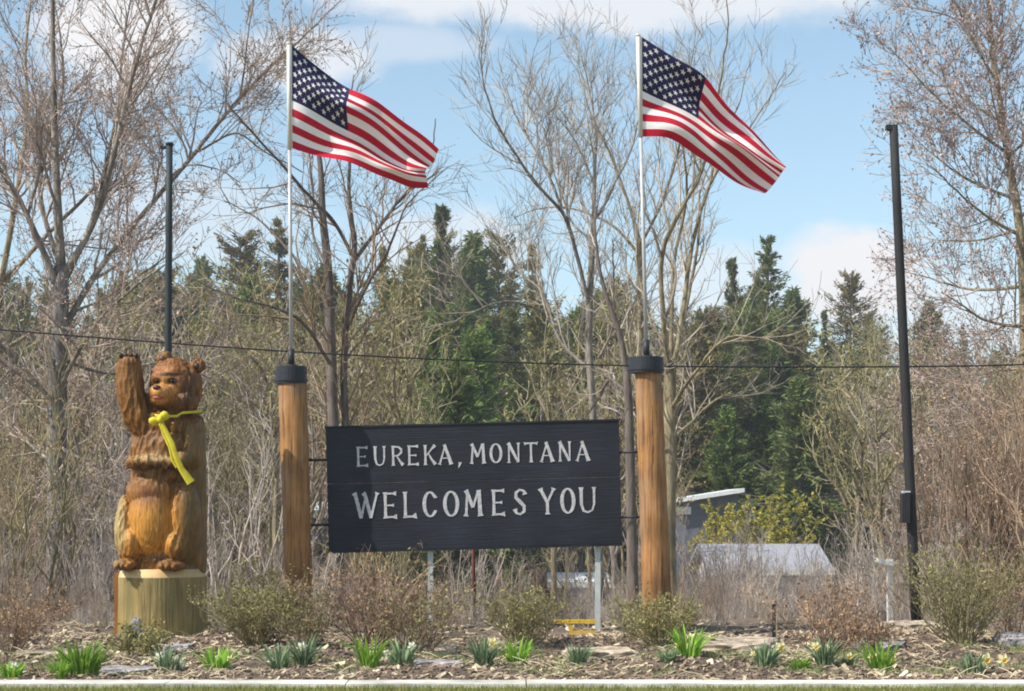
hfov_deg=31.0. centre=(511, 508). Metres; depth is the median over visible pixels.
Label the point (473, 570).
thin pole
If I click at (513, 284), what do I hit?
conifer tree
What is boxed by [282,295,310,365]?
conifer tree
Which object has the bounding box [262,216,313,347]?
conifer tree
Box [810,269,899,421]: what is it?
conifer tree
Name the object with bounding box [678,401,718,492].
bare tree
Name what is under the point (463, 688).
grass
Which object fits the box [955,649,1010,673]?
daffodil clump
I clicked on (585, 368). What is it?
bare tree
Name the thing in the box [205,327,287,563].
bare tree
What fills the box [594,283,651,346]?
conifer tree
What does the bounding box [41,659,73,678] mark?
daffodil clump
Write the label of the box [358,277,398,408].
conifer tree
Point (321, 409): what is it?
bare tree
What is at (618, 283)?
conifer tree
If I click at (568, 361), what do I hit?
bare tree
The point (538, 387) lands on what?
conifer tree
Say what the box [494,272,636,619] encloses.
bare tree
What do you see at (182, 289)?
bare tree
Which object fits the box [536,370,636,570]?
bare tree
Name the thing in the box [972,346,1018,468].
conifer tree
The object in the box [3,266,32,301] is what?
conifer tree
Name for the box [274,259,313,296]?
conifer tree
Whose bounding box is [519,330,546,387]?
conifer tree
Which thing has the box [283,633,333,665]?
daffodil clump
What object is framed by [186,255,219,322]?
conifer tree
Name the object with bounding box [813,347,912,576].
bare tree
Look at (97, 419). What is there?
bare tree
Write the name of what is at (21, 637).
twiggy shrub
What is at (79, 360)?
bare tree
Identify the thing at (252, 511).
sapling clump
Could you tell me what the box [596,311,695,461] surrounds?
bare tree
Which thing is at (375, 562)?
sapling clump
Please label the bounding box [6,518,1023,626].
ground
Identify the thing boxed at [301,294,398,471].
bare tree
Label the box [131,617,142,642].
upright stone
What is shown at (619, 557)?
conifer tree
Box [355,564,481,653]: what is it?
twiggy shrub
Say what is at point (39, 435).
conifer tree
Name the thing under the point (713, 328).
conifer tree
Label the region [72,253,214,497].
bare tree
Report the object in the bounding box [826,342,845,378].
conifer tree
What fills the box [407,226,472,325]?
conifer tree
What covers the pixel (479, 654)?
daffodil clump
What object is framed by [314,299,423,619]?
bare tree
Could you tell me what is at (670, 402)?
multistem tree
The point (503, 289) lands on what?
conifer tree
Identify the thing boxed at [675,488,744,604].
house
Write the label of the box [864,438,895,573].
conifer tree
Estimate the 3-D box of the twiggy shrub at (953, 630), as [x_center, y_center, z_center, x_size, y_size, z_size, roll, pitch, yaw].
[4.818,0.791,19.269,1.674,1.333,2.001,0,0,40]
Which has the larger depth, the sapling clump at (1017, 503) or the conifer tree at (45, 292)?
the conifer tree at (45, 292)
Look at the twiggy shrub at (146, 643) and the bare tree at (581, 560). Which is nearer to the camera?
the twiggy shrub at (146, 643)
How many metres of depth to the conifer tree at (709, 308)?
154.41 m
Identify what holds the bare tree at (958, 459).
on the ground at (823, 549)
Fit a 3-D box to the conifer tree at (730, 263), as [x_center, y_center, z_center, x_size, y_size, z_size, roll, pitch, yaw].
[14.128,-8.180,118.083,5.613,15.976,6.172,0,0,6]
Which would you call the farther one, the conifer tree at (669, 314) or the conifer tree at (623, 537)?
the conifer tree at (669, 314)
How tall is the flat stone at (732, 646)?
0.150 m
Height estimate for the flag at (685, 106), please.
1.853 m
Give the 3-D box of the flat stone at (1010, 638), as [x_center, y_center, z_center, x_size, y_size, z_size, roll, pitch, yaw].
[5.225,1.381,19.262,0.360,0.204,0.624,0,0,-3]
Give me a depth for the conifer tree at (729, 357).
87.62 m
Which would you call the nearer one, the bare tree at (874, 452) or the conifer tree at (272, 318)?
the bare tree at (874, 452)
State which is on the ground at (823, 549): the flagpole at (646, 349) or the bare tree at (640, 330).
the bare tree at (640, 330)
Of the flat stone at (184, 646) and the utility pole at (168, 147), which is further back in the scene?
the utility pole at (168, 147)
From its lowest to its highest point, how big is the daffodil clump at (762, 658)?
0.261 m
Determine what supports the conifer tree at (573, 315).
on the ground at (823, 549)
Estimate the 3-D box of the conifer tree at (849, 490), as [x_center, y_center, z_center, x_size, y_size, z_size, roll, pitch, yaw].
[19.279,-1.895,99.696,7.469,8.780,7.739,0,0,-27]
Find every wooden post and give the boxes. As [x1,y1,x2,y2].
[275,365,312,625]
[628,356,671,633]
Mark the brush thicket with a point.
(479, 564)
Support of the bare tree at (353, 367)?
on the ground at (823, 549)
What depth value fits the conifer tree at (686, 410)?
93.07 m
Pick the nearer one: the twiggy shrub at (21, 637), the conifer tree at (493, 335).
the twiggy shrub at (21, 637)
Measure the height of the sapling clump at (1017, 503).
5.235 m
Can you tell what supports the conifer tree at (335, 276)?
on the ground at (823, 549)
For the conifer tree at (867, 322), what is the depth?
167.37 m
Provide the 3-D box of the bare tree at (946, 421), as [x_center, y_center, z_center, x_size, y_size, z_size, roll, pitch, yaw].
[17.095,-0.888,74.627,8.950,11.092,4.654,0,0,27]
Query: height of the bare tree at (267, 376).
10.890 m
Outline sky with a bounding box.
[0,0,1023,401]
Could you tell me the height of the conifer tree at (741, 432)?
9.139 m
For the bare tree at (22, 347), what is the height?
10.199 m
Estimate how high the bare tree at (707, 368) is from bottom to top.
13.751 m
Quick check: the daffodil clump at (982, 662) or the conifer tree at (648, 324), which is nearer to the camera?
the daffodil clump at (982, 662)
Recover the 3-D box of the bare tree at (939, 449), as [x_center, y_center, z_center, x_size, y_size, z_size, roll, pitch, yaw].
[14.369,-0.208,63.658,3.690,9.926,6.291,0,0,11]
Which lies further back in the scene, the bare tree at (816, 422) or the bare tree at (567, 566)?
the bare tree at (816, 422)
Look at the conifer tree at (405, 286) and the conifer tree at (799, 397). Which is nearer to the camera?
the conifer tree at (799, 397)
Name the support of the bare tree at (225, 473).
on the ground at (823, 549)
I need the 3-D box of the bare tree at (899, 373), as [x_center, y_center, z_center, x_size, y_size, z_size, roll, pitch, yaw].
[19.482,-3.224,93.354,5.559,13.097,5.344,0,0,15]
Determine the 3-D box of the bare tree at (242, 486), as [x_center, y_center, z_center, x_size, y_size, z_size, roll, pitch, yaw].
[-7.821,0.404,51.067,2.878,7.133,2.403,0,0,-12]
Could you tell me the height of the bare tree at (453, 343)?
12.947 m
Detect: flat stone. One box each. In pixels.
[16,648,81,656]
[100,665,156,672]
[162,643,194,653]
[412,659,463,666]
[421,644,459,654]
[497,640,524,647]
[561,646,638,659]
[687,640,775,654]
[709,636,781,642]
[810,631,847,640]
[854,641,906,651]
[880,620,947,630]
[991,631,1023,646]
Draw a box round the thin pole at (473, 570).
[471,550,476,617]
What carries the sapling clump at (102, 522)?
on the ground at (823, 549)
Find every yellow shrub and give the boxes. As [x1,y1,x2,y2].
[686,514,752,576]
[692,484,828,545]
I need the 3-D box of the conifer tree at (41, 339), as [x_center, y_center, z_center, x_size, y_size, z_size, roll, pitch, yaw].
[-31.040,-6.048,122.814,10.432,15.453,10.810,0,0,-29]
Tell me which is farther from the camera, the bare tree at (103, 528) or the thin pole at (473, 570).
the bare tree at (103, 528)
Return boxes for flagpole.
[286,42,294,364]
[635,33,651,355]
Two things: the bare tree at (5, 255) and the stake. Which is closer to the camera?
the stake
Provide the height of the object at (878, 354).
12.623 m
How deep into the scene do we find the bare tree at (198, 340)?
58.19 m
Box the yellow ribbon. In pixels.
[149,410,202,484]
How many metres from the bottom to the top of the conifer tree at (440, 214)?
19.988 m
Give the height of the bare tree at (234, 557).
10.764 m
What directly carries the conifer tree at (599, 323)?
on the ground at (823, 549)
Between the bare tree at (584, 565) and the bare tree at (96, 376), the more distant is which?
the bare tree at (584, 565)
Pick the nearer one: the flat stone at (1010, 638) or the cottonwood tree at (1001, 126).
the flat stone at (1010, 638)
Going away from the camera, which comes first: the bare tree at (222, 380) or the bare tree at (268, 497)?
the bare tree at (268, 497)
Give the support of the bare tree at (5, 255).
on the ground at (823, 549)
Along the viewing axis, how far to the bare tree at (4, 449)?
55.78 m
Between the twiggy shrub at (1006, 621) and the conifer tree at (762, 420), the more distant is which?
the conifer tree at (762, 420)
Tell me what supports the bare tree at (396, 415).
on the ground at (823, 549)
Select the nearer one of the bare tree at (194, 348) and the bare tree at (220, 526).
the bare tree at (220, 526)
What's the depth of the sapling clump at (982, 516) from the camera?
28.68 m
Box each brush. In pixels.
[0,559,1023,630]
[38,553,1002,621]
[639,480,939,621]
[679,508,881,619]
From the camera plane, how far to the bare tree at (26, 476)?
57.61 m
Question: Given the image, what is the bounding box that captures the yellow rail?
[554,619,595,635]
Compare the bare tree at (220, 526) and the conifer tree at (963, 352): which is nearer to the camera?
the bare tree at (220, 526)
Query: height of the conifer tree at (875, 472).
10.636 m
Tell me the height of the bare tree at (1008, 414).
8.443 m
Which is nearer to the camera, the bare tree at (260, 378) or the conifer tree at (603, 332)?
the bare tree at (260, 378)
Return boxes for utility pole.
[160,142,172,353]
[883,124,921,620]
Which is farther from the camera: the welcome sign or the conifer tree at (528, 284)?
the conifer tree at (528, 284)
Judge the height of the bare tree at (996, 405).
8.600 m
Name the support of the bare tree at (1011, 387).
on the ground at (823, 549)
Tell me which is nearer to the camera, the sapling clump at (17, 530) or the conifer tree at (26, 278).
the sapling clump at (17, 530)
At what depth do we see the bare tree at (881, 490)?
47.20 m
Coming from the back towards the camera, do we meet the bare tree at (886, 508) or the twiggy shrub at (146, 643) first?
the bare tree at (886, 508)
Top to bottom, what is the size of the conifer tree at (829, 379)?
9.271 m
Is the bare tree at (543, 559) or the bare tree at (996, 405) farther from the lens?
the bare tree at (543, 559)
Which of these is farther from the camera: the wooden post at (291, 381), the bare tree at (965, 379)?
the bare tree at (965, 379)
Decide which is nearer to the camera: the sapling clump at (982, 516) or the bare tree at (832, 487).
the sapling clump at (982, 516)
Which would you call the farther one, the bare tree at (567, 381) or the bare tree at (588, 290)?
the bare tree at (567, 381)
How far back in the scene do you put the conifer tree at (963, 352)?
129.92 m
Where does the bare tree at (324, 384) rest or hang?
on the ground at (823, 549)
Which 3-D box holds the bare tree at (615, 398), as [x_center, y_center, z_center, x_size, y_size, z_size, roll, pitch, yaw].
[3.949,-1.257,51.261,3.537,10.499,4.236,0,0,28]
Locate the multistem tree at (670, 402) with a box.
[605,0,826,618]
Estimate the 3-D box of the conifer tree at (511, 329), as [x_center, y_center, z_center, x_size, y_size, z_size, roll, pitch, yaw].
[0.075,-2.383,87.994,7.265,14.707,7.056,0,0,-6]
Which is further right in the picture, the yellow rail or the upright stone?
the yellow rail
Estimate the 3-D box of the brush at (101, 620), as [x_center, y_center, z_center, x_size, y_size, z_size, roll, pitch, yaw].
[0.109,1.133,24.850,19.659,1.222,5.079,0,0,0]
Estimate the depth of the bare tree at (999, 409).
82.31 m
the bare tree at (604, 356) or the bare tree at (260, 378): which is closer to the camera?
the bare tree at (260, 378)
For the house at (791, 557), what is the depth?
67.40 m
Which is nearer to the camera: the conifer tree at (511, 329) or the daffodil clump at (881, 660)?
the daffodil clump at (881, 660)
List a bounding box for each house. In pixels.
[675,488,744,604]
[690,544,834,603]
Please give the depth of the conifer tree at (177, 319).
92.78 m
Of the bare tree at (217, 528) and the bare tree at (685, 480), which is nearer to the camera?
the bare tree at (217, 528)
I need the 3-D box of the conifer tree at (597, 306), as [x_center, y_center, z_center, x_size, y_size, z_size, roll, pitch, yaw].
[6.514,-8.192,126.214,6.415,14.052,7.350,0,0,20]
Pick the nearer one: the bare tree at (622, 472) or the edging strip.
the edging strip
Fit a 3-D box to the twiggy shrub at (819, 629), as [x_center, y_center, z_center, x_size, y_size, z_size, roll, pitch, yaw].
[3.278,1.069,19.265,1.278,0.944,1.596,0,0,-44]
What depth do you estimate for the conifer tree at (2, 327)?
103.81 m
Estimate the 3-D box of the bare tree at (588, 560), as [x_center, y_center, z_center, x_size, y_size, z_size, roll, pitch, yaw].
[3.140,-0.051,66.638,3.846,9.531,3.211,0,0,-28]
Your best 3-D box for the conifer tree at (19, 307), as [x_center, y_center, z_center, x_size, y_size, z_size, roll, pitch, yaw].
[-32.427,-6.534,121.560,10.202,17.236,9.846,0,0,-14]
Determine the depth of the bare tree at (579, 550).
79.99 m
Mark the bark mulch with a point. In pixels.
(636, 644)
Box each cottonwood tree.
[0,0,361,621]
[824,0,1023,595]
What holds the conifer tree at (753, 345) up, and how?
on the ground at (823, 549)
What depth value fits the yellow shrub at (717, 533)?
71.48 m
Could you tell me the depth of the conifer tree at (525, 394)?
89.08 m
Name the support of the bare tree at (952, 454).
on the ground at (823, 549)
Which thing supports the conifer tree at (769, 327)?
on the ground at (823, 549)
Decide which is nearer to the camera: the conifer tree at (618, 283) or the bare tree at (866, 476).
the bare tree at (866, 476)
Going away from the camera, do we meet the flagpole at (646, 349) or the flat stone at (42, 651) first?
the flat stone at (42, 651)
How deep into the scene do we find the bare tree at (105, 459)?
60.09 m
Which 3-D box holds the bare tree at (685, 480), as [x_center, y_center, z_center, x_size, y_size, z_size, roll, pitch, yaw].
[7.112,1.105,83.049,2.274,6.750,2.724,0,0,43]
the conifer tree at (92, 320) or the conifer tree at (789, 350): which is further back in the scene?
the conifer tree at (92, 320)
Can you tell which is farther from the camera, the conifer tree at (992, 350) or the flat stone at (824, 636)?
the conifer tree at (992, 350)
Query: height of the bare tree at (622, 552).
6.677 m
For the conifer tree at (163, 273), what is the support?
on the ground at (823, 549)
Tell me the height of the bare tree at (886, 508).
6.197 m
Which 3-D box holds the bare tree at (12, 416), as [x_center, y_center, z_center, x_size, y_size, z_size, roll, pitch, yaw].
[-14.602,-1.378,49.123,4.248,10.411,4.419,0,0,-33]
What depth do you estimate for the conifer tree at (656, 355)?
93.92 m
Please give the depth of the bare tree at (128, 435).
48.01 m
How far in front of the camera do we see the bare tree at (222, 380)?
80.39 m
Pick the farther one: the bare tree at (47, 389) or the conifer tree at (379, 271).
the conifer tree at (379, 271)
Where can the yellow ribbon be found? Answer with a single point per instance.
(161, 417)
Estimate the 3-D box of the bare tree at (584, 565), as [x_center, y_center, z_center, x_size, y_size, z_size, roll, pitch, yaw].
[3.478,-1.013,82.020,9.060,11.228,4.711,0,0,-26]
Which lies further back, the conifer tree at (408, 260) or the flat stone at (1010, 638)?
the conifer tree at (408, 260)
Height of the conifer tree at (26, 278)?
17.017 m
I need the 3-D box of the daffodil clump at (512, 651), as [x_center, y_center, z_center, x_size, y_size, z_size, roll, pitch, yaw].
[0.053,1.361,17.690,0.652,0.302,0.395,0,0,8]
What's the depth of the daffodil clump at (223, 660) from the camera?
17.54 m
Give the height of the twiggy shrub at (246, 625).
1.002 m
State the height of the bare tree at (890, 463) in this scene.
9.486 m
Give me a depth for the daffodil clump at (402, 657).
17.31 m
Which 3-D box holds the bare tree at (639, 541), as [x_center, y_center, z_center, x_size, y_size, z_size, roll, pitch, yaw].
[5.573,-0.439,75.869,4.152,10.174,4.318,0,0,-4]
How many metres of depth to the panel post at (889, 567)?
30.45 m
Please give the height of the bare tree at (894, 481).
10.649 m
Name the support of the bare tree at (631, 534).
on the ground at (823, 549)
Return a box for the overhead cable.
[0,329,1023,367]
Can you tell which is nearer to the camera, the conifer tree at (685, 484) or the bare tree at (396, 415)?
the bare tree at (396, 415)
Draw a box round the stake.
[772,604,776,637]
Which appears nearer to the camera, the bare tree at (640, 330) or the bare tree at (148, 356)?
the bare tree at (640, 330)
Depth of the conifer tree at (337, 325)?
90.20 m
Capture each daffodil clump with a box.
[0,661,26,677]
[37,638,116,675]
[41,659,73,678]
[151,645,195,671]
[192,645,237,669]
[250,641,293,668]
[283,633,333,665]
[339,635,398,667]
[379,638,426,665]
[458,635,506,665]
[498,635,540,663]
[561,642,603,665]
[656,647,680,661]
[662,624,716,657]
[741,639,787,666]
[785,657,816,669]
[792,636,845,665]
[837,651,855,664]
[844,638,902,671]
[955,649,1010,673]
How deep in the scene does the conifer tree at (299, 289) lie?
118.31 m
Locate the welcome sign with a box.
[309,419,639,629]
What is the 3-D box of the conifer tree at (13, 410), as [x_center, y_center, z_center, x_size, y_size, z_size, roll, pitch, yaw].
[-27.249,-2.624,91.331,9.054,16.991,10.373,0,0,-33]
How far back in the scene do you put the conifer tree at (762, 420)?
87.70 m
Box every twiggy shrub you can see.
[0,575,89,651]
[98,613,173,655]
[187,555,341,645]
[253,582,343,645]
[277,543,474,644]
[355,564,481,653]
[461,578,587,646]
[603,581,707,647]
[741,566,898,652]
[830,604,919,653]
[873,521,1023,643]
[945,544,1023,636]
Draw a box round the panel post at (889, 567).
[874,558,894,621]
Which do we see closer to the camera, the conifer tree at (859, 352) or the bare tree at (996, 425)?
the bare tree at (996, 425)
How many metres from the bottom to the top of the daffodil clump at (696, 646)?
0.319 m
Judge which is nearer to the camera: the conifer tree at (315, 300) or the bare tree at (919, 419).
the bare tree at (919, 419)
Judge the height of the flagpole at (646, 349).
3.855 m
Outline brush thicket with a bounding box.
[0,424,1023,622]
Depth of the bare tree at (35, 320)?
63.30 m
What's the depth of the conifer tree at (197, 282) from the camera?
127.41 m
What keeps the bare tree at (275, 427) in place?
on the ground at (823, 549)
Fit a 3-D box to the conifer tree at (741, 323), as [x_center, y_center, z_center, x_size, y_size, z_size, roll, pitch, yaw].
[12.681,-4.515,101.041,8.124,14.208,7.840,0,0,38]
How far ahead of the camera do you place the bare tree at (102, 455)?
55.04 m
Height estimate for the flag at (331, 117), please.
1.659 m
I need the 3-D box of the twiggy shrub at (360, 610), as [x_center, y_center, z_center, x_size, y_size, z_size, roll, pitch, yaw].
[-1.418,0.890,19.356,2.061,1.126,1.853,0,0,0]
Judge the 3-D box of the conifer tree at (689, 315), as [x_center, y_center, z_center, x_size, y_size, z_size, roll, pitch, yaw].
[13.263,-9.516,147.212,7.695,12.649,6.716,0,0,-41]
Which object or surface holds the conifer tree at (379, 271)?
on the ground at (823, 549)
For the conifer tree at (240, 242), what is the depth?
119.62 m
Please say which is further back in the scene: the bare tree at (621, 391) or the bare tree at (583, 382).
the bare tree at (583, 382)
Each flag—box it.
[291,45,438,187]
[640,36,785,193]
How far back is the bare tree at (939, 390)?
84.05 m
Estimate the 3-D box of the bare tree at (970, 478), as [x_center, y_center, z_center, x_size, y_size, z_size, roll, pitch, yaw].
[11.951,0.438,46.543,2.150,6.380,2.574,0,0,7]
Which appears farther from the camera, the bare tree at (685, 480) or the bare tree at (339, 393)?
the bare tree at (685, 480)
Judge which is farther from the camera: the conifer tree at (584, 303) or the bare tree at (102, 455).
the conifer tree at (584, 303)
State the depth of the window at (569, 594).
69.93 m
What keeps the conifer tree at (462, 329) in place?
on the ground at (823, 549)
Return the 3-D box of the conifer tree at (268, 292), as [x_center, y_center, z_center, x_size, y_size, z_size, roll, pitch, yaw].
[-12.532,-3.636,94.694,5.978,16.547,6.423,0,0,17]
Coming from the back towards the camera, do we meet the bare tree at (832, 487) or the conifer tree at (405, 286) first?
the conifer tree at (405, 286)
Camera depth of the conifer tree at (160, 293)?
92.33 m
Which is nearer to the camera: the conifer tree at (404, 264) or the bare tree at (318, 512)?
the bare tree at (318, 512)
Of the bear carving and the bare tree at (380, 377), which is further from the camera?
the bare tree at (380, 377)
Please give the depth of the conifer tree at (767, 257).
111.73 m
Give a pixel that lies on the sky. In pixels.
(820, 211)
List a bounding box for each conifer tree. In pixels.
[0,300,30,570]
[0,316,27,587]
[1,281,44,483]
[1,291,108,586]
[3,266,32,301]
[4,316,103,569]
[23,304,48,409]
[24,276,34,326]
[36,276,52,310]
[84,268,144,435]
[85,291,110,386]
[98,305,234,520]
[101,264,211,443]
[113,273,197,434]
[118,277,243,413]
[133,262,160,300]
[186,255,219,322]
[193,280,213,342]
[203,225,282,366]
[210,269,306,391]
[230,277,276,582]
[238,309,313,393]
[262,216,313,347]
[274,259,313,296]
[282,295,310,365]
[293,287,309,348]
[295,297,390,436]
[297,267,340,361]
[302,281,373,381]
[314,264,343,291]
[356,278,465,424]
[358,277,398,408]
[364,244,389,342]
[368,287,427,421]
[369,349,575,616]
[382,302,535,597]
[387,324,562,612]
[390,247,439,285]
[392,314,526,582]
[399,250,416,280]
[400,279,427,316]
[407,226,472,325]
[412,233,444,309]
[414,202,470,328]
[442,296,478,358]
[446,229,524,351]
[466,308,529,364]
[479,359,563,584]
[482,225,535,350]
[483,305,561,594]
[494,273,526,335]
[499,285,598,594]
[517,244,550,343]
[518,322,566,371]
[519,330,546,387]
[520,359,577,416]
[521,301,620,560]
[563,377,641,590]
[565,292,598,317]
[592,463,684,571]
[593,286,633,327]
[593,325,717,560]
[594,270,649,310]
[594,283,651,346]
[594,311,634,395]
[594,318,635,366]
[604,320,833,575]
[627,297,658,349]
[633,353,710,492]
[637,365,696,542]
[656,321,720,490]
[660,298,675,332]
[667,312,691,339]
[682,320,780,541]
[686,303,720,344]
[689,402,767,542]
[690,305,705,340]
[690,413,817,536]
[692,306,749,406]
[695,340,882,563]
[700,307,786,355]
[709,311,838,537]
[714,256,747,358]
[722,277,814,410]
[723,386,844,573]
[728,296,784,404]
[737,372,886,586]
[746,234,811,374]
[746,324,853,549]
[761,305,841,518]
[769,326,835,501]
[777,284,855,446]
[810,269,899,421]
[810,423,834,541]
[814,309,837,424]
[814,369,848,471]
[819,402,889,548]
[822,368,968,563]
[824,359,867,491]
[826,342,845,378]
[831,346,875,457]
[855,310,891,377]
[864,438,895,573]
[867,322,896,379]
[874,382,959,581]
[899,299,965,472]
[953,330,977,417]
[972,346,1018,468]
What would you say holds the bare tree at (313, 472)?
on the ground at (823, 549)
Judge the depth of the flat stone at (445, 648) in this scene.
18.95 m
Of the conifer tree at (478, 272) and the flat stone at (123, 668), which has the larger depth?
the conifer tree at (478, 272)
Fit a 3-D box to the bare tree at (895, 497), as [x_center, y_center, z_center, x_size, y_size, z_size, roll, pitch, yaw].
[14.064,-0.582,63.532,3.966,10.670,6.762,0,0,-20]
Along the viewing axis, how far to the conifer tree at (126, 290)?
114.53 m
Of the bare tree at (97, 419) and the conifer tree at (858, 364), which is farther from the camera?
the conifer tree at (858, 364)
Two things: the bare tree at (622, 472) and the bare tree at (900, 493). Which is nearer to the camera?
the bare tree at (900, 493)
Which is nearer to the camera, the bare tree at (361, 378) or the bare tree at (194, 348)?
the bare tree at (361, 378)
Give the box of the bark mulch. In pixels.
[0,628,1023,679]
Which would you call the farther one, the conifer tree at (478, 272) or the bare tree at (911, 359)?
the conifer tree at (478, 272)
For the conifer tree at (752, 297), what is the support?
on the ground at (823, 549)
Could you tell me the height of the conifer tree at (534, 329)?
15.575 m
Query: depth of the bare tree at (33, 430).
70.73 m
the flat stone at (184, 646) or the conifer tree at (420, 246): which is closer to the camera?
the flat stone at (184, 646)
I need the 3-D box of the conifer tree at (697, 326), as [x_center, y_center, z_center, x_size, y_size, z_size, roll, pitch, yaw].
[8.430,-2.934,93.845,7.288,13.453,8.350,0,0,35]
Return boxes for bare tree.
[0,0,216,456]
[0,268,160,593]
[0,270,111,539]
[0,277,102,580]
[0,298,148,574]
[0,303,224,608]
[0,311,128,540]
[0,315,47,502]
[0,360,115,581]
[0,363,38,474]
[0,390,108,585]
[0,400,19,506]
[1,413,45,593]
[5,262,249,614]
[10,259,178,603]
[10,377,121,593]
[33,359,128,563]
[43,410,204,570]
[69,314,303,517]
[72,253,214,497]
[74,430,125,596]
[76,380,131,587]
[77,263,222,483]
[119,295,242,509]
[141,332,285,602]
[146,314,251,440]
[148,329,281,610]
[149,245,298,450]
[150,10,496,620]
[155,268,343,576]
[158,243,321,578]
[177,238,367,583]
[187,283,326,586]
[187,344,262,453]
[195,381,258,606]
[201,363,376,586]
[203,309,340,561]
[205,316,408,581]
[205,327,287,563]
[205,397,280,579]
[207,468,257,591]
[207,480,234,575]
[215,398,370,610]
[216,336,316,539]
[252,273,429,508]
[255,319,383,563]
[256,328,390,500]
[266,302,392,500]
[294,338,367,441]
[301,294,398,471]
[307,225,475,597]
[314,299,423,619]
[314,384,437,463]
[318,224,464,592]
[352,326,453,572]
[367,329,462,418]
[391,0,692,609]
[474,367,620,618]
[480,369,619,571]
[484,358,624,571]
[486,0,751,418]
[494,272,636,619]
[514,316,626,416]
[523,322,595,416]
[527,349,600,415]
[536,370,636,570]
[539,415,583,571]
[539,477,581,611]
[549,345,612,417]
[550,267,690,588]
[556,205,692,619]
[558,275,698,620]
[561,373,624,616]
[573,303,636,389]
[576,455,700,617]
[579,277,721,519]
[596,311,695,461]
[596,379,623,599]
[601,379,698,589]
[677,311,755,435]
[677,459,693,496]
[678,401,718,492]
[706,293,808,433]
[772,386,837,484]
[792,305,899,581]
[795,308,911,602]
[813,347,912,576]
[814,434,876,565]
[820,352,1019,586]
[826,387,864,506]
[829,302,959,621]
[835,347,1019,561]
[837,358,946,569]
[839,328,989,592]
[840,384,896,575]
[850,320,946,469]
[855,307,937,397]
[857,404,901,554]
[862,469,942,584]
[865,323,962,416]
[865,395,915,586]
[866,428,938,564]
[869,402,977,554]
[875,352,971,591]
[887,337,992,459]
[892,346,1019,616]
[908,336,987,537]
[911,332,1015,585]
[925,394,1017,578]
[926,340,1006,512]
[928,362,1018,496]
[940,407,1014,564]
[944,345,1018,493]
[961,366,1019,570]
[964,358,1019,546]
[996,366,1018,468]
[999,360,1019,445]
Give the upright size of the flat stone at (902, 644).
0.133 m
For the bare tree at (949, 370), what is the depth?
96.25 m
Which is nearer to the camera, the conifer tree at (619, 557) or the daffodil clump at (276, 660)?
the daffodil clump at (276, 660)
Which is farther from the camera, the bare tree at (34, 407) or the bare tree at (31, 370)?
the bare tree at (31, 370)
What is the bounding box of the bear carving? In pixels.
[113,351,207,637]
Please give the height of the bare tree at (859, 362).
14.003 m
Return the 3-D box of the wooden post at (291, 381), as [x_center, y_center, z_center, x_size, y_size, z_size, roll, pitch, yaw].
[-2.593,-0.044,22.000,0.465,3.303,0.394,0,0,0]
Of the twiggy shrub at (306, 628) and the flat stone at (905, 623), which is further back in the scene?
the flat stone at (905, 623)
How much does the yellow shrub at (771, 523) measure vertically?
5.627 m
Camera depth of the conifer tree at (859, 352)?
120.29 m
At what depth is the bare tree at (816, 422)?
93.75 m
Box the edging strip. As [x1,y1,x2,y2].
[0,680,1023,687]
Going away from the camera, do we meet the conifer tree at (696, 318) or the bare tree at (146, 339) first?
the bare tree at (146, 339)
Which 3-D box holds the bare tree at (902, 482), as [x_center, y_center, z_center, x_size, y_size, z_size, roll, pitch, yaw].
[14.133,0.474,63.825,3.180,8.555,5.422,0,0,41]
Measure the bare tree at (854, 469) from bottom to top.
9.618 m
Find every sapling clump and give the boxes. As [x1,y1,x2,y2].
[0,299,150,621]
[0,371,207,620]
[113,344,317,618]
[277,365,479,619]
[807,507,907,620]
[843,362,1023,619]
[869,318,1023,616]
[946,287,1023,563]
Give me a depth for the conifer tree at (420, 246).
120.88 m
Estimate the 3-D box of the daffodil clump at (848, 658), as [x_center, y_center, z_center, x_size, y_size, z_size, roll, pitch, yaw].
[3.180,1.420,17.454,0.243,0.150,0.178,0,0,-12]
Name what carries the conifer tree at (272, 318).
on the ground at (823, 549)
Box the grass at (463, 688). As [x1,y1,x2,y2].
[0,682,1023,690]
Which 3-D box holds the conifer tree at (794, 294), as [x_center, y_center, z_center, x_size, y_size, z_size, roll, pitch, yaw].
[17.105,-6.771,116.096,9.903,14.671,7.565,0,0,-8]
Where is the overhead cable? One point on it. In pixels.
(518, 362)

